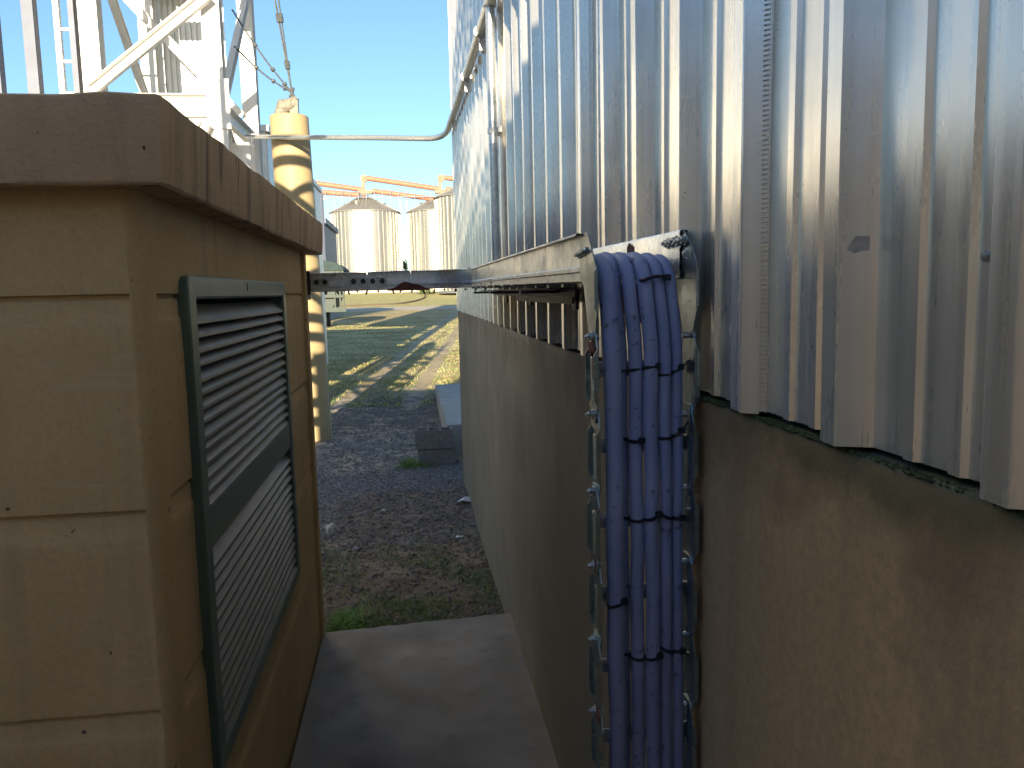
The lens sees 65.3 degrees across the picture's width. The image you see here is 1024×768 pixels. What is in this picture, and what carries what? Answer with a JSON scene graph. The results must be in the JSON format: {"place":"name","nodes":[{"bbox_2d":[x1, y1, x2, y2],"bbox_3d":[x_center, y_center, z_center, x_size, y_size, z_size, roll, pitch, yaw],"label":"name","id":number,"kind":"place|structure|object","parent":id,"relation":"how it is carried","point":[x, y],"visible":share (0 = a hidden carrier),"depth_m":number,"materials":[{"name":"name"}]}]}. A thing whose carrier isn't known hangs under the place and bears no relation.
{"place":"outdoors","nodes":[
{"label":"outdoors","id":0,"kind":"place"},
{"bbox_2d":[0,0,452,269],"label":"sky","id":1,"kind":"structure","parent":0,"point":[358,67],"materials":[{"name":"blue"}]},
{"bbox_2d":[327,320,459,406],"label":"grass","id":2,"kind":"structure","parent":0,"point":[335,377],"depth_m":20.68,"materials":[{"name":"green plant"}]},
{"bbox_2d":[315,291,504,631],"bbox_3d":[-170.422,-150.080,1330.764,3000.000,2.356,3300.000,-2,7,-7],"label":"ground","id":3,"kind":"structure","parent":0,"point":[441,308],"depth_m":9.71,"materials":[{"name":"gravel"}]},
{"bbox_2d":[0,21,6,92],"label":"steel post","id":4,"kind":"object","parent":3,"relation":"on","point":[3,87],"visible":0.09,"depth_m":8.81,"materials":[{"name":"white metal"}]},
{"bbox_2d":[20,0,43,93],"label":"steel post","id":5,"kind":"object","parent":3,"relation":"on","point":[32,48],"visible":0.29,"depth_m":8.78,"materials":[{"name":"white metal"}]},
{"bbox_2d":[67,0,83,92],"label":"steel post","id":6,"kind":"object","parent":3,"relation":"on","point":[75,45],"visible":0.29,"depth_m":8.84,"materials":[{"name":"white metal"}]},
{"bbox_2d":[52,0,262,176],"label":"lattice tower","id":7,"kind":"structure","parent":3,"relation":"on","point":[178,51],"depth_m":9.37,"materials":[{"name":"white metal"}]},
{"bbox_2d":[260,125,327,364],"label":"corrugated hall","id":8,"kind":"structure","parent":3,"relation":"on","point":[268,171],"depth_m":13.73,"materials":[{"name":"white metal"}]},
{"bbox_2d":[269,87,332,441],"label":"concrete pillar","id":9,"kind":"structure","parent":3,"relation":"on","point":[292,170],"depth_m":9.89,"materials":[{"name":"beige paint"}]},
{"bbox_2d":[232,9,289,90],"bbox_3d":[-3.078,-4.095,9.845,0.700,1.012,0.052,-1,7,1],"label":"guy rope","id":10,"kind":"object","parent":9,"relation":"attached to","point":[255,45],"visible":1,"depth_m":9.84,"materials":[{"name":"metal"}]},
{"bbox_2d":[234,46,289,91],"bbox_3d":[-3.074,-3.882,9.870,0.696,0.586,0.052,-1,7,1],"label":"guy rope","id":11,"kind":"object","parent":9,"relation":"attached to","point":[256,67],"visible":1,"depth_m":9.86,"materials":[{"name":"metal"}]},
{"bbox_2d":[274,0,290,88],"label":"guy rope","id":12,"kind":"object","parent":9,"relation":"attached to","point":[278,22],"visible":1,"depth_m":9.66,"materials":[{"name":"metal"}]},
{"bbox_2d":[278,0,291,86],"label":"guy rope","id":13,"kind":"object","parent":9,"relation":"attached to","point":[281,22],"visible":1,"depth_m":9.66,"materials":[{"name":"metal"}]},
{"bbox_2d":[320,193,325,260],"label":"thin pole","id":14,"kind":"object","parent":3,"relation":"on","point":[323,223],"visible":0.6,"depth_m":54.84,"materials":[{"name":"white metal"}]},
{"bbox_2d":[321,217,339,319],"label":"blue shed","id":15,"kind":"structure","parent":3,"relation":"on","point":[331,230],"depth_m":62.82,"materials":[{"name":"metal"}]},
{"bbox_2d":[326,523,335,534],"bbox_3d":[-1.378,1.111,6.088,0.079,0.108,0.105,-2,7,-7],"label":"pale stone","id":16,"kind":"object","parent":3,"relation":"on","point":[330,528],"visible":0.91,"depth_m":6.05,"materials":[{"name":"grey stone"}]},
{"bbox_2d":[323,260,348,326],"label":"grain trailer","id":17,"kind":"object","parent":3,"relation":"on","point":[333,299],"visible":0.27,"depth_m":45.19,"materials":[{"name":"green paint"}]},
{"bbox_2d":[325,598,381,632],"bbox_3d":[-0.868,1.276,4.342,0.335,0.120,0.597,-1,7,2],"label":"grass tuft","id":18,"kind":"object","parent":3,"relation":"on","point":[351,621],"visible":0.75,"depth_m":4.32,"materials":[{"name":"green plant"}]},
{"bbox_2d":[352,546,360,551],"bbox_3d":[-1.103,1.173,5.673,0.057,0.048,0.059,-7,8,-39],"label":"stone","id":19,"kind":"object","parent":3,"relation":"on","point":[357,548],"visible":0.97,"depth_m":5.65,"materials":[{"name":"grey stone"}]},
{"bbox_2d":[329,195,402,271],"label":"grain bin","id":20,"kind":"object","parent":3,"relation":"on","point":[368,238],"visible":0.78,"depth_m":187.41,"materials":[{"name":"metal"}]},
{"bbox_2d":[339,293,425,306],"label":"dirt track","id":21,"kind":"object","parent":3,"relation":"on","point":[424,297],"visible":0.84,"depth_m":123.06,"materials":[{"name":"brown soil"}]},
{"bbox_2d":[316,175,452,262],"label":"grain pipework","id":22,"kind":"object","parent":3,"relation":"on","point":[438,190],"visible":0.54,"depth_m":191.51,"materials":[{"name":"orange paint"}]},
{"bbox_2d":[345,288,437,292],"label":"yard wall","id":23,"kind":"structure","parent":3,"relation":"on","point":[383,291],"depth_m":182.38,"materials":[{"name":"beige concrete"}]},
{"bbox_2d":[403,259,408,269],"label":"broadleaf tree","id":24,"kind":"object","parent":3,"relation":"on","point":[405,266],"visible":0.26,"depth_m":209.42,"materials":[{"name":"green plant"}]},
{"bbox_2d":[321,522,500,631],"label":"short grass","id":25,"kind":"structure","parent":3,"relation":"on","point":[407,603],"depth_m":4.90,"materials":[{"name":"green plant"}]},
{"bbox_2d":[321,491,503,632],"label":"soil clods","id":26,"kind":"object","parent":3,"relation":"on","point":[413,583],"visible":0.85,"depth_m":5.47,"materials":[{"name":"brown soil"}]},
{"bbox_2d":[387,456,450,470],"bbox_3d":[-0.987,0.826,8.513,0.649,0.137,0.418,-5,8,-29],"label":"weed clump","id":27,"kind":"object","parent":3,"relation":"on","point":[410,463],"visible":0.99,"depth_m":8.46,"materials":[{"name":"green plant"}]},
{"bbox_2d":[406,195,436,271],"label":"grain bin","id":28,"kind":"object","parent":3,"relation":"on","point":[421,222],"visible":0.23,"depth_m":189.79,"materials":[{"name":"metal"}]},
{"bbox_2d":[417,289,433,293],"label":"bare shrub","id":29,"kind":"object","parent":3,"relation":"on","point":[429,291],"visible":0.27,"depth_m":165.59,"materials":[{"name":"green plant"}]},
{"bbox_2d":[417,446,455,465],"bbox_3d":[-0.817,0.794,8.659,0.400,0.200,0.190,-3,7,-12],"label":"cinder block","id":30,"kind":"object","parent":3,"relation":"on","point":[446,456],"depth_m":8.57,"materials":[{"name":"grey concrete"}]},
{"bbox_2d":[415,427,452,449],"bbox_3d":[-0.843,0.585,8.643,0.400,0.200,0.190,-2,7,-4],"label":"cinder block","id":31,"kind":"object","parent":30,"relation":"on","point":[435,438],"depth_m":8.55,"materials":[{"name":"grey concrete"}]},
{"bbox_2d":[434,187,455,292],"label":"grain bin","id":32,"kind":"object","parent":3,"relation":"on","point":[444,219],"visible":0.12,"depth_m":157.62,"materials":[{"name":"metal"}]},
{"bbox_2d":[435,384,461,456],"bbox_3d":[1.710,0.324,12.176,5.640,0.570,5.700,-2,7,-7],"label":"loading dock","id":33,"kind":"object","parent":3,"relation":"on","point":[448,398],"visible":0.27,"depth_m":10.79,"materials":[{"name":"concrete"}]},
{"bbox_2d":[459,497,470,501],"bbox_3d":[-0.410,0.988,6.859,0.130,0.045,0.115,-2,7,-7],"label":"plastic scrap","id":34,"kind":"object","parent":3,"relation":"on","point":[466,498],"visible":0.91,"depth_m":6.83,"materials":[{"name":"white plastic"}]},
{"bbox_2d":[447,0,1023,767],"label":"metal clad building","id":35,"kind":"structure","parent":3,"relation":"on","point":[835,188],"depth_m":0.98,"materials":[{"name":"metal"}]},
{"bbox_2d":[244,0,496,140],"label":"overhead conduit","id":36,"kind":"object","parent":35,"relation":"attached to","point":[478,43],"visible":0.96,"depth_m":6.46,"materials":[{"name":"silver metal"}]},
{"bbox_2d":[483,2,501,261],"bbox_3d":[-0.124,-2.877,3.463,0.065,4.780,0.110,-2,7,-7],"label":"vertical pipe","id":37,"kind":"object","parent":35,"relation":"attached to","point":[493,131],"visible":0.78,"depth_m":3.65,"materials":[{"name":"silver metal"}]},
{"bbox_2d":[306,230,699,767],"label":"cable tray","id":38,"kind":"object","parent":35,"relation":"attached to","point":[568,259],"visible":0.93,"depth_m":1.32,"materials":[{"name":"metal"}]},
{"bbox_2d":[367,254,626,767],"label":"power cable","id":39,"kind":"object","parent":38,"relation":"attached to","point":[612,361],"visible":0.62,"depth_m":1.28,"materials":[{"name":"blue rubber"}]},
{"bbox_2d":[594,252,630,767],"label":"power cable","id":40,"kind":"object","parent":38,"relation":"attached to","point":[610,258],"visible":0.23,"depth_m":1.31,"materials":[{"name":"blue rubber"}]},
{"bbox_2d":[605,597,627,608],"bbox_3d":[0.170,0.355,1.306,0.033,0.018,0.038,-2,7,-7],"label":"cable tie","id":41,"kind":"object","parent":38,"relation":"attached to","point":[624,601],"visible":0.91,"depth_m":1.29,"materials":[{"name":"black plastic"}]},
{"bbox_2d":[610,252,644,767],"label":"power cable","id":42,"kind":"object","parent":38,"relation":"attached to","point":[632,317],"visible":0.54,"depth_m":1.30,"materials":[{"name":"blue rubber"}]},
{"bbox_2d":[623,437,645,443],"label":"cable tie","id":43,"kind":"object","parent":38,"relation":"attached to","point":[641,440],"visible":0.69,"depth_m":1.28,"materials":[{"name":"black plastic"}]},
{"bbox_2d":[622,362,660,372],"bbox_3d":[0.198,-0.025,1.278,0.081,0.020,0.034,1,7,20],"label":"cable tie","id":44,"kind":"object","parent":38,"relation":"attached to","point":[657,365],"visible":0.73,"depth_m":1.26,"materials":[{"name":"black plastic"}]},
{"bbox_2d":[624,252,660,767],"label":"power cable","id":45,"kind":"object","parent":38,"relation":"attached to","point":[651,448],"visible":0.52,"depth_m":1.29,"materials":[{"name":"blue rubber"}]},
{"bbox_2d":[639,274,670,281],"bbox_3d":[0.224,-0.167,1.259,0.050,0.012,0.035,-2,7,-7],"label":"cable tie","id":46,"kind":"object","parent":45,"relation":"attached to","point":[666,277],"visible":1,"depth_m":1.25,"materials":[{"name":"black plastic"}]},
{"bbox_2d":[624,510,662,522],"bbox_3d":[0.207,0.214,1.307,0.081,0.020,0.034,1,7,20],"label":"cable tie","id":47,"kind":"object","parent":38,"relation":"attached to","point":[659,514],"visible":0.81,"depth_m":1.29,"materials":[{"name":"black plastic"}]},
{"bbox_2d":[624,651,663,661],"bbox_3d":[0.213,0.450,1.334,0.081,0.016,0.034,1,7,20],"label":"cable tie","id":48,"kind":"object","parent":38,"relation":"attached to","point":[659,655],"visible":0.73,"depth_m":1.32,"materials":[{"name":"black plastic"}]},
{"bbox_2d":[641,252,671,767],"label":"power cable","id":49,"kind":"object","parent":38,"relation":"attached to","point":[665,452],"visible":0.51,"depth_m":1.30,"materials":[{"name":"blue rubber"}]},
{"bbox_2d":[654,254,683,767],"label":"power cable","id":50,"kind":"object","parent":38,"relation":"attached to","point":[677,525],"visible":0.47,"depth_m":1.31,"materials":[{"name":"blue rubber"}]},
{"bbox_2d":[658,420,687,440],"bbox_3d":[0.260,0.070,1.295,0.054,0.038,0.030,-3,7,-13],"label":"cable tie","id":51,"kind":"object","parent":38,"relation":"attached to","point":[681,430],"visible":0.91,"depth_m":1.29,"materials":[{"name":"black plastic"}]},
{"bbox_2d":[658,360,689,376],"bbox_3d":[0.256,-0.026,1.284,0.054,0.026,0.032,-2,7,-7],"label":"cable tie","id":52,"kind":"object","parent":38,"relation":"attached to","point":[680,367],"visible":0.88,"depth_m":1.27,"materials":[{"name":"black plastic"}]},
{"bbox_2d":[660,646,688,655],"bbox_3d":[0.271,0.445,1.339,0.054,0.022,0.030,-3,7,-13],"label":"cable tie","id":53,"kind":"object","parent":38,"relation":"attached to","point":[682,650],"visible":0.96,"depth_m":1.33,"materials":[{"name":"black plastic"}]},
{"bbox_2d":[663,514,685,520],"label":"cable tie","id":54,"kind":"object","parent":38,"relation":"attached to","point":[681,517],"visible":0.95,"depth_m":1.30,"materials":[{"name":"black plastic"}]},
{"bbox_2d":[700,396,1023,516],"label":"moss","id":55,"kind":"object","parent":35,"relation":"on","point":[769,421],"visible":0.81,"depth_m":0.84,"materials":[{"name":"green plant"}]},
{"bbox_2d":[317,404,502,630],"bbox_3d":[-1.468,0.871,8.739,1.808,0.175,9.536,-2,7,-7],"label":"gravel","id":56,"kind":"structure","parent":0,"point":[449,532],"depth_m":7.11,"materials":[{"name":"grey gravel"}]},
{"bbox_2d":[290,613,558,767],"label":"path","id":57,"kind":"structure","parent":0,"point":[454,693],"depth_m":3.25,"materials":[{"name":"concrete"}]},
{"bbox_2d":[0,91,324,767],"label":"concrete kiosk","id":58,"kind":"object","parent":57,"relation":"on","point":[161,596],"visible":1,"depth_m":1.52,"materials":[{"name":"beige paint"}]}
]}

